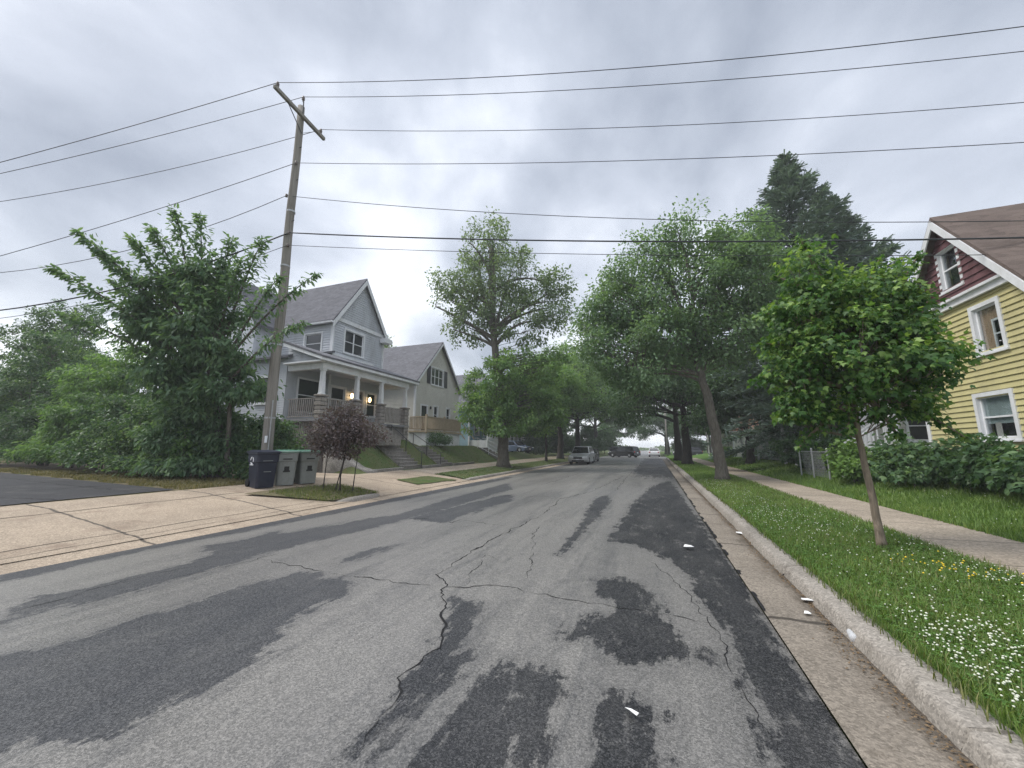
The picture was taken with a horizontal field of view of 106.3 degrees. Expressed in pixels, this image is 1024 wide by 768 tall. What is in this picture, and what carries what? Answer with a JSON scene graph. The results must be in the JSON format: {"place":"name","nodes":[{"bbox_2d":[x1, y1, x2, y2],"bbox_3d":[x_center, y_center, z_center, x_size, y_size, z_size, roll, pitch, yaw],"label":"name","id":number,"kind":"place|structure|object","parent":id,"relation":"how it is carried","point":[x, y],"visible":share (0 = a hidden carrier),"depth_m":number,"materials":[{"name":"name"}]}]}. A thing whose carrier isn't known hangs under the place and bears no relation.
{"place":"outdoors","nodes":[
{"label":"outdoors","id":0,"kind":"place"},
{"bbox_2d":[0,472,174,505],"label":"parking lot","id":1,"kind":"structure","parent":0,"point":[52,486],"depth_m":10.75,"materials":[{"name":"grey asphalt"}]},
{"bbox_2d":[0,461,243,506],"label":"terrain","id":2,"kind":"structure","parent":0,"point":[125,483],"depth_m":10.70,"materials":[{"name":"green plant"}]},
{"bbox_2d":[0,328,104,465],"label":"hedge shrub","id":3,"kind":"object","parent":2,"relation":"on","point":[17,391],"visible":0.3,"depth_m":21.31,"materials":[{"name":"green plant"}]},
{"bbox_2d":[0,356,126,467],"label":"hedge shrub","id":4,"kind":"object","parent":2,"relation":"on","point":[31,413],"visible":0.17,"depth_m":19.58,"materials":[{"name":"green plant"}]},
{"bbox_2d":[3,340,150,469],"bbox_3d":[-20.752,1.075,19.372,6.218,6.480,5.164,-3,-10,20],"label":"hedge shrub","id":5,"kind":"object","parent":2,"relation":"on","point":[50,431],"visible":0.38,"depth_m":18.35,"materials":[{"name":"green plant"}]},
{"bbox_2d":[49,366,159,472],"bbox_3d":[-17.162,1.546,17.299,5.587,4.924,4.277,-3,-10,20],"label":"hedge shrub","id":6,"kind":"object","parent":2,"relation":"on","point":[76,454],"visible":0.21,"depth_m":16.27,"materials":[{"name":"green plant"}]},
{"bbox_2d":[0,466,248,489],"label":"grass strip","id":7,"kind":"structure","parent":2,"relation":"on","point":[189,482],"depth_m":13.59,"materials":[{"name":"plant"}]},
{"bbox_2d":[84,393,179,472],"bbox_3d":[-14.230,1.993,15.873,5.746,3.623,4.254,-3,-10,20],"label":"hedge shrub","id":8,"kind":"object","parent":2,"relation":"on","point":[143,414],"visible":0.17,"depth_m":14.94,"materials":[{"name":"green plant"}]},
{"bbox_2d":[159,425,202,478],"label":"weed sapling","id":9,"kind":"object","parent":2,"relation":"on","point":[181,449],"visible":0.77,"depth_m":13.51,"materials":[{"name":"green plant"}]},
{"bbox_2d":[39,203,323,478],"bbox_3d":[-10.703,-1.518,13.986,10.162,10.004,4.303,-1,-9,6],"label":"plume tree","id":10,"kind":"object","parent":2,"relation":"on","point":[198,330],"visible":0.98,"depth_m":13.58,"materials":[{"name":"green plant"}]},
{"bbox_2d":[114,391,256,477],"bbox_3d":[-11.726,1.954,14.607,4.536,3.318,3.828,-3,-10,20],"label":"hedge shrub","id":11,"kind":"object","parent":2,"relation":"on","point":[157,436],"visible":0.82,"depth_m":13.59,"materials":[{"name":"green plant"}]},
{"bbox_2d":[222,413,308,480],"bbox_3d":[-9.108,2.351,14.493,2.954,2.585,2.474,-3,-10,20],"label":"hedge shrub","id":12,"kind":"object","parent":2,"relation":"on","point":[251,439],"visible":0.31,"depth_m":14.04,"materials":[{"name":"green plant"}]},
{"bbox_2d":[261,81,324,449],"bbox_3d":[-8.412,-4.062,13.989,0.494,15.160,2.500,-2,-10,14],"label":"utility pole","id":13,"kind":"object","parent":2,"relation":"on","point":[271,403],"visible":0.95,"depth_m":14.06,"materials":[{"name":"brown wood"}]},
{"bbox_2d":[0,245,985,318],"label":"power line","id":14,"kind":"object","parent":13,"relation":"attached to","point":[564,253],"visible":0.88,"depth_m":11.75,"materials":[{"name":"rubber"}]},
{"bbox_2d":[0,232,1023,310],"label":"power line","id":15,"kind":"object","parent":13,"relation":"attached to","point":[571,241],"visible":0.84,"depth_m":11.96,"materials":[{"name":"rubber"}]},
{"bbox_2d":[0,26,1023,162],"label":"power line","id":16,"kind":"object","parent":13,"relation":"attached to","point":[532,74],"visible":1,"depth_m":11.78,"materials":[{"name":"metal"}]},
{"bbox_2d":[0,51,1023,173],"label":"power line","id":17,"kind":"object","parent":13,"relation":"attached to","point":[538,91],"visible":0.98,"depth_m":13.09,"materials":[{"name":"rubber"}]},
{"bbox_2d":[0,142,1023,255],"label":"power line","id":18,"kind":"object","parent":13,"relation":"attached to","point":[534,162],"visible":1,"depth_m":12.54,"materials":[{"name":"rubber"}]},
{"bbox_2d":[0,102,1023,201],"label":"power line","id":19,"kind":"object","parent":13,"relation":"attached to","point":[542,129],"visible":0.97,"depth_m":13.64,"materials":[{"name":"rubber"}]},
{"bbox_2d":[0,195,1023,272],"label":"power line","id":20,"kind":"object","parent":13,"relation":"attached to","point":[548,215],"visible":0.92,"depth_m":12.25,"materials":[{"name":"rubber"}]},
{"bbox_2d":[0,462,353,479],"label":"driveway","id":21,"kind":"structure","parent":0,"point":[82,467],"depth_m":20.36,"materials":[{"name":"concrete"}]},
{"bbox_2d":[0,470,467,563],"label":"driveway apron","id":22,"kind":"object","parent":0,"point":[24,530],"visible":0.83,"depth_m":8.06,"materials":[{"name":"concrete"}]},
{"bbox_2d":[0,492,314,557],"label":"apron seams","id":23,"kind":"object","parent":22,"relation":"on","point":[135,530],"visible":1,"depth_m":7.33,"materials":[{"name":"grey concrete"}]},
{"bbox_2d":[245,450,281,487],"bbox_3d":[-7.846,2.646,12.051,0.922,1.136,0.682,-7,-12,36],"label":"wheeled bin","id":24,"kind":"object","parent":22,"relation":"on","point":[262,467],"visible":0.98,"depth_m":11.80,"materials":[{"name":"blue plastic"}]},
{"bbox_2d":[274,450,299,485],"bbox_3d":[-7.590,2.768,12.810,0.686,1.136,0.926,8,-12,-39],"label":"wheeled bin","id":25,"kind":"object","parent":22,"relation":"on","point":[286,468],"visible":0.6,"depth_m":12.51,"materials":[{"name":"grey plastic"}]},
{"bbox_2d":[294,450,319,483],"bbox_3d":[-7.259,2.887,13.481,0.926,1.136,0.686,-8,-13,41],"label":"wheeled bin","id":26,"kind":"object","parent":22,"relation":"on","point":[306,467],"visible":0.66,"depth_m":13.18,"materials":[{"name":"grey plastic"}]},
{"bbox_2d":[245,486,371,499],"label":"grass island","id":27,"kind":"structure","parent":22,"relation":"on","point":[266,492],"depth_m":11.28,"materials":[{"name":"green plant"}]},
{"bbox_2d":[297,400,391,490],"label":"plum tree","id":28,"kind":"object","parent":27,"relation":"on","point":[340,436],"visible":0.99,"depth_m":12.43,"materials":[{"name":"purple plant"}]},
{"bbox_2d":[396,476,454,483],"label":"grass island","id":29,"kind":"structure","parent":22,"relation":"on","point":[423,479],"depth_m":16.84,"materials":[{"name":"green plant"}]},
{"bbox_2d":[0,451,608,478],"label":"terrain","id":30,"kind":"structure","parent":0,"point":[350,470],"depth_m":28.41,"materials":[{"name":"green plant"}]},
{"bbox_2d":[0,298,113,388],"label":"hedge shrub","id":31,"kind":"object","parent":30,"relation":"on","point":[43,316],"visible":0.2,"depth_m":27.44,"materials":[{"name":"green plant"}]},
{"bbox_2d":[206,279,419,444],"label":"gabled house","id":32,"kind":"structure","parent":30,"relation":"on","point":[333,354],"depth_m":23.28,"materials":[{"name":"white paint"}]},
{"bbox_2d":[294,376,318,413],"bbox_3d":[-11.106,0.653,20.900,0.065,1.900,1.500,-3,-10,20],"label":"window","id":33,"kind":"structure","parent":32,"relation":"in","point":[305,387],"depth_m":20.81,"materials":[{"name":"glass"}]},
{"bbox_2d":[303,331,322,350],"bbox_3d":[-11.967,-2.426,23.143,1.550,1.395,0.215,-3,-10,20],"label":"window","id":34,"kind":"structure","parent":32,"relation":"in","point":[313,341],"depth_m":23.19,"materials":[{"name":"white paint"}]},
{"bbox_2d":[330,384,346,411],"bbox_3d":[-10.372,0.908,22.771,0.215,1.595,1.300,-3,-10,20],"label":"window","id":35,"kind":"structure","parent":32,"relation":"in","point":[336,392],"depth_m":22.88,"materials":[{"name":"white paint"}]},
{"bbox_2d":[342,327,364,358],"bbox_3d":[-10.020,-2.538,24.314,0.215,1.614,1.875,-3,-10,20],"label":"window","id":36,"kind":"structure","parent":32,"relation":"in","point":[353,343],"depth_m":24.32,"materials":[{"name":"white paint"}]},
{"bbox_2d":[365,391,376,417],"bbox_3d":[-9.376,1.399,25.451,0.215,1.695,1.100,-3,-10,20],"label":"window","id":37,"kind":"structure","parent":32,"relation":"in","point":[370,411],"depth_m":25.51,"materials":[{"name":"white paint"}]},
{"bbox_2d":[296,436,377,472],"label":"retaining wall","id":38,"kind":"structure","parent":30,"relation":"on","point":[334,465],"depth_m":17.85,"materials":[{"name":"concrete"}]},
{"bbox_2d":[376,425,421,469],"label":"concrete stairs","id":39,"kind":"structure","parent":30,"relation":"on","point":[397,455],"depth_m":21.35,"materials":[{"name":"concrete"}]},
{"bbox_2d":[383,342,474,445],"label":"gabled house","id":40,"kind":"structure","parent":30,"relation":"on","point":[432,396],"depth_m":31.68,"materials":[{"name":"white paint"}]},
{"bbox_2d":[430,366,443,387],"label":"window","id":41,"kind":"structure","parent":40,"relation":"in","point":[437,375],"depth_m":32.71,"materials":[{"name":"white paint"}]},
{"bbox_2d":[410,433,451,465],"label":"concrete stairs","id":42,"kind":"structure","parent":30,"relation":"on","point":[435,457],"depth_m":24.77,"materials":[{"name":"concrete"}]},
{"bbox_2d":[336,439,544,470],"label":"lawn slope","id":43,"kind":"structure","parent":30,"relation":"on","point":[512,455],"depth_m":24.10,"materials":[{"name":"green plant"}]},
{"bbox_2d":[425,431,452,445],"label":"garden bush","id":44,"kind":"object","parent":43,"relation":"on","point":[441,438],"visible":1,"depth_m":28.09,"materials":[{"name":"green plant"}]},
{"bbox_2d":[456,375,508,451],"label":"gabled house","id":45,"kind":"structure","parent":30,"relation":"on","point":[469,440],"depth_m":39.65,"materials":[{"name":"white paint"}]},
{"bbox_2d":[477,438,497,458],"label":"concrete stairs","id":46,"kind":"structure","parent":30,"relation":"on","point":[493,453],"depth_m":33.76,"materials":[{"name":"white paint"}]},
{"bbox_2d":[425,206,578,467],"bbox_3d":[-1.098,-3.891,28.774,12.246,20.102,6.038,-3,-10,20],"label":"street tree","id":47,"kind":"object","parent":30,"relation":"on","point":[498,402],"visible":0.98,"depth_m":27.70,"materials":[{"name":"green plant"}]},
{"bbox_2d":[509,441,533,452],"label":"parked car","id":48,"kind":"object","parent":30,"relation":"on","point":[519,446],"visible":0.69,"depth_m":46.69,"materials":[{"name":"blue paint"}]},
{"bbox_2d":[521,430,553,454],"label":"garden bush","id":49,"kind":"object","parent":30,"relation":"on","point":[537,444],"visible":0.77,"depth_m":52.53,"materials":[{"name":"green plant"}]},
{"bbox_2d":[506,361,590,460],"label":"street tree","id":50,"kind":"object","parent":30,"relation":"on","point":[575,384],"visible":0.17,"depth_m":36.98,"materials":[{"name":"green plant"}]},
{"bbox_2d":[547,428,574,453],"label":"garden bush","id":51,"kind":"object","parent":30,"relation":"on","point":[569,445],"visible":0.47,"depth_m":56.91,"materials":[{"name":"green plant"}]},
{"bbox_2d":[517,340,628,458],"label":"street tree","id":52,"kind":"object","parent":30,"relation":"on","point":[590,398],"visible":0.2,"depth_m":44.35,"materials":[{"name":"green plant"}]},
{"bbox_2d":[536,342,632,445],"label":"street tree","id":53,"kind":"object","parent":30,"relation":"on","point":[577,432],"visible":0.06,"depth_m":53.48,"materials":[{"name":"green plant"}]},
{"bbox_2d":[570,425,605,451],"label":"garden bush","id":54,"kind":"object","parent":30,"relation":"on","point":[587,433],"visible":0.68,"depth_m":73.97,"materials":[{"name":"green plant"}]},
{"bbox_2d":[588,425,622,453],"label":"garden bush","id":55,"kind":"object","parent":30,"relation":"on","point":[609,439],"visible":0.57,"depth_m":82.40,"materials":[{"name":"green plant"}]},
{"bbox_2d":[563,369,653,454],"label":"street tree","id":56,"kind":"object","parent":30,"relation":"on","point":[595,425],"visible":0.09,"depth_m":74.25,"materials":[{"name":"green plant"}]},
{"bbox_2d":[590,412,641,443],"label":"street tree","id":57,"kind":"object","parent":30,"relation":"on","point":[619,433],"visible":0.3,"depth_m":91.05,"materials":[{"name":"green plant"}]},
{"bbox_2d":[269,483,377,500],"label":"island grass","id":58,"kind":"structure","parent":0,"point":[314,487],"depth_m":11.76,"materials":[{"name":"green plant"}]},
{"bbox_2d":[0,458,865,767],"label":"road","id":59,"kind":"structure","parent":0,"point":[176,654],"depth_m":3.12,"materials":[{"name":"grey asphalt"}]},
{"bbox_2d":[0,462,575,574],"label":"gutter","id":60,"kind":"object","parent":59,"relation":"on","point":[11,567],"visible":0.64,"depth_m":7.09,"materials":[{"name":"concrete"}]},
{"bbox_2d":[335,493,379,501],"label":"kerb","id":61,"kind":"structure","parent":60,"relation":"on","point":[362,497],"depth_m":11.57,"materials":[{"name":"concrete"}]},
{"bbox_2d":[461,461,568,479],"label":"kerb","id":62,"kind":"structure","parent":60,"relation":"on","point":[494,474],"depth_m":23.42,"materials":[{"name":"concrete"}]},
{"bbox_2d":[0,466,772,763],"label":"road cracks","id":63,"kind":"object","parent":59,"relation":"on","point":[442,631],"visible":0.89,"depth_m":4.02,"materials":[{"name":"black asphalt"}]},
{"bbox_2d":[568,446,594,463],"bbox_3d":[6.923,7.003,37.929,2.200,1.700,4.792,-3,-10,20],"label":"parked car","id":64,"kind":"object","parent":59,"relation":"on","point":[586,454],"visible":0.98,"depth_m":36.86,"materials":[{"name":"silver metal"}]},
{"bbox_2d":[663,459,978,767],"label":"gutter","id":65,"kind":"object","parent":59,"relation":"on","point":[860,708],"visible":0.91,"depth_m":2.72,"materials":[{"name":"concrete"}]},
{"bbox_2d":[671,472,764,609],"bbox_3d":[6.460,3.986,14.444,0.057,0.001,28.024,-3,-10,20],"label":"asphalt lip","id":66,"kind":"object","parent":65,"relation":"on","point":[752,592],"visible":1,"depth_m":5.87,"materials":[{"name":"black asphalt"}]},
{"bbox_2d":[692,488,977,767],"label":"leaf litter","id":67,"kind":"object","parent":65,"relation":"on","point":[969,765],"visible":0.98,"depth_m":2.73,"materials":[{"name":"brown plant"}]},
{"bbox_2d":[666,458,1023,767],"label":"kerb","id":68,"kind":"structure","parent":65,"relation":"on","point":[980,740],"depth_m":2.62,"materials":[{"name":"concrete"}]},
{"bbox_2d":[405,455,568,473],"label":"sidewalk","id":69,"kind":"structure","parent":0,"point":[434,470],"depth_m":24.79,"materials":[{"name":"concrete"}]},
{"bbox_2d":[436,458,567,478],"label":"grass verge","id":70,"kind":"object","parent":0,"point":[505,469],"depth_m":24.45,"materials":[{"name":"green plant"}]},
{"bbox_2d":[0,0,1023,447],"label":"sky","id":71,"kind":"structure","parent":0,"point":[71,71],"materials":[{"name":"grey"}]},
{"bbox_2d":[599,456,666,458],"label":"cross street","id":72,"kind":"structure","parent":0,"point":[634,457],"depth_m":60.00,"materials":[{"name":"grey asphalt"}]},
{"bbox_2d":[608,446,640,457],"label":"crossing car","id":73,"kind":"object","parent":72,"relation":"on","point":[629,451],"visible":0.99,"depth_m":60.00,"materials":[{"name":"black paint"}]},
{"bbox_2d":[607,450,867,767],"bbox_3d":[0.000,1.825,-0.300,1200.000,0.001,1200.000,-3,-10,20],"label":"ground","id":74,"kind":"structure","parent":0,"point":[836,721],"depth_m":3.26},
{"bbox_2d":[661,451,1023,747],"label":"terrain","id":75,"kind":"structure","parent":0,"point":[704,456],"depth_m":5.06,"materials":[{"name":"green plant"}]},
{"bbox_2d":[628,405,681,455],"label":"street tree","id":76,"kind":"object","parent":75,"relation":"on","point":[657,423],"visible":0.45,"depth_m":80.25,"materials":[{"name":"green plant"}]},
{"bbox_2d":[596,360,726,460],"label":"street tree","id":77,"kind":"object","parent":75,"relation":"on","point":[678,446],"visible":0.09,"depth_m":42.54,"materials":[{"name":"green plant"}]},
{"bbox_2d":[596,335,746,463],"bbox_3d":[14.488,0.907,34.491,13.923,12.605,11.942,-3,-10,20],"label":"street tree","id":78,"kind":"object","parent":75,"relation":"on","point":[676,388],"visible":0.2,"depth_m":33.80,"materials":[{"name":"green plant"}]},
{"bbox_2d":[670,435,706,453],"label":"garden bush","id":79,"kind":"object","parent":75,"relation":"on","point":[695,442],"visible":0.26,"depth_m":75.18,"materials":[{"name":"green plant"}]},
{"bbox_2d":[668,407,711,452],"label":"house","id":80,"kind":"structure","parent":75,"relation":"on","point":[691,434],"depth_m":71.98,"materials":[{"name":"green"}]},
{"bbox_2d":[564,193,834,479],"bbox_3d":[8.657,-2.132,18.766,11.858,13.518,6.608,-3,-10,20],"label":"street tree","id":81,"kind":"object","parent":75,"relation":"on","point":[719,305],"visible":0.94,"depth_m":18.23,"materials":[{"name":"green plant"}]},
{"bbox_2d":[677,358,773,464],"bbox_3d":[17.552,2.066,29.320,8.950,8.158,7.889,-3,-10,20],"label":"street tree","id":82,"kind":"object","parent":75,"relation":"on","point":[723,415],"visible":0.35,"depth_m":28.37,"materials":[{"name":"green plant"}]},
{"bbox_2d":[706,419,760,456],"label":"gabled house","id":83,"kind":"structure","parent":75,"relation":"on","point":[732,444],"depth_m":44.36,"materials":[{"name":"white paint"}]},
{"bbox_2d":[739,416,797,459],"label":"gabled house","id":84,"kind":"structure","parent":75,"relation":"on","point":[762,457],"depth_m":32.56,"materials":[{"name":"white paint"}]},
{"bbox_2d":[768,426,828,469],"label":"garden bush","id":85,"kind":"object","parent":75,"relation":"on","point":[791,456],"visible":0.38,"depth_m":19.41,"materials":[{"name":"green plant"}]},
{"bbox_2d":[702,149,911,460],"bbox_3d":[17.094,-4.971,22.831,11.457,19.825,11.380,-3,-10,20],"label":"fir tree","id":86,"kind":"object","parent":75,"relation":"on","point":[787,182],"visible":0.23,"depth_m":22.61,"materials":[{"name":"green plant"}]},
{"bbox_2d":[798,448,830,479],"bbox_3d":[12.492,3.393,15.907,0.091,1.470,2.775,-3,-10,18],"label":"chain link fence","id":87,"kind":"object","parent":75,"relation":"on","point":[815,462],"visible":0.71,"depth_m":15.95,"materials":[{"name":"grey metal"}]},
{"bbox_2d":[795,426,855,468],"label":"garden bush","id":88,"kind":"object","parent":75,"relation":"on","point":[828,439],"visible":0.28,"depth_m":17.05,"materials":[{"name":"green plant"}]},
{"bbox_2d":[749,193,913,459],"bbox_3d":[20.897,-3.576,23.955,10.983,17.437,10.264,-1,-9,5],"label":"fir tree","id":89,"kind":"object","parent":75,"relation":"on","point":[839,216],"visible":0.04,"depth_m":23.68,"materials":[{"name":"green plant"}]},
{"bbox_2d":[816,438,881,482],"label":"garden bush","id":90,"kind":"object","parent":75,"relation":"on","point":[845,462],"visible":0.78,"depth_m":13.11,"materials":[{"name":"green plant"}]},
{"bbox_2d":[781,344,928,469],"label":"gabled house","id":91,"kind":"structure","parent":75,"relation":"on","point":[918,431],"depth_m":17.30,"materials":[{"name":"white paint"}]},
{"bbox_2d":[903,409,928,442],"bbox_3d":[18.395,1.860,17.167,1.350,1.495,0.215,-3,-10,20],"label":"window","id":92,"kind":"structure","parent":91,"relation":"in","point":[918,431],"depth_m":17.23,"materials":[{"name":"white paint"}]},
{"bbox_2d":[700,479,1023,722],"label":"clover","id":93,"kind":"object","parent":75,"relation":"on","point":[941,621],"depth_m":3.59,"materials":[{"name":"white plant"}]},
{"bbox_2d":[708,457,1023,542],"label":"lawn grass","id":94,"kind":"structure","parent":75,"relation":"on","point":[967,501],"depth_m":9.19,"materials":[{"name":"green plant"}]},
{"bbox_2d":[746,231,996,548],"bbox_3d":[5.358,-0.120,6.164,2.734,5.263,2.216,-3,-10,20],"label":"maple tree","id":95,"kind":"object","parent":75,"relation":"on","point":[820,318],"visible":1,"depth_m":5.86,"materials":[{"name":"green plant"}]},
{"bbox_2d":[858,432,931,472],"bbox_3d":[12.457,2.275,12.171,2.124,1.704,3.075,-3,-10,20],"label":"garden bush","id":96,"kind":"object","parent":75,"relation":"on","point":[878,441],"visible":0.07,"depth_m":12.30,"materials":[{"name":"green plant"}]},
{"bbox_2d":[867,436,946,487],"bbox_3d":[11.534,2.267,11.139,2.032,1.519,2.840,-3,-10,20],"label":"garden bush","id":97,"kind":"object","parent":75,"relation":"on","point":[893,468],"visible":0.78,"depth_m":10.81,"materials":[{"name":"green plant"}]},
{"bbox_2d":[842,203,1023,479],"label":"gabled house","id":98,"kind":"structure","parent":75,"relation":"on","point":[985,295],"depth_m":10.44,"materials":[{"name":"yellow paint"}]},
{"bbox_2d":[934,244,964,296],"bbox_3d":[12.997,-3.433,11.302,0.320,1.395,0.980,-3,-10,20],"label":"window","id":99,"kind":"structure","parent":98,"relation":"in","point":[944,280],"depth_m":11.55,"materials":[{"name":"white paint"}]},
{"bbox_2d":[967,295,1010,357],"bbox_3d":[12.689,-1.497,10.131,0.320,1.414,1.075,-3,-10,20],"label":"window","id":100,"kind":"structure","parent":98,"relation":"in","point":[980,315],"depth_m":10.27,"materials":[{"name":"white paint"}]},
{"bbox_2d":[971,388,1023,441],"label":"window","id":101,"kind":"structure","parent":98,"relation":"in","point":[1000,411],"depth_m":10.11,"materials":[{"name":"white paint"}]},
{"bbox_2d":[907,430,1014,492],"bbox_3d":[11.584,1.926,9.598,2.028,1.559,2.731,-3,-10,20],"label":"garden bush","id":102,"kind":"object","parent":75,"relation":"on","point":[949,464],"visible":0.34,"depth_m":9.66,"materials":[{"name":"green plant"}]},
{"bbox_2d":[950,432,1023,492],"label":"garden bush","id":103,"kind":"object","parent":75,"relation":"on","point":[982,471],"visible":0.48,"depth_m":8.63,"materials":[{"name":"green plant"}]},
{"bbox_2d":[985,444,1023,495],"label":"garden bush","id":104,"kind":"object","parent":75,"relation":"on","point":[1011,461],"visible":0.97,"depth_m":7.66,"materials":[{"name":"green plant"}]},
{"bbox_2d":[692,458,1023,578],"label":"sidewalk","id":105,"kind":"structure","parent":0,"point":[994,549],"depth_m":6.97,"materials":[{"name":"concrete"}]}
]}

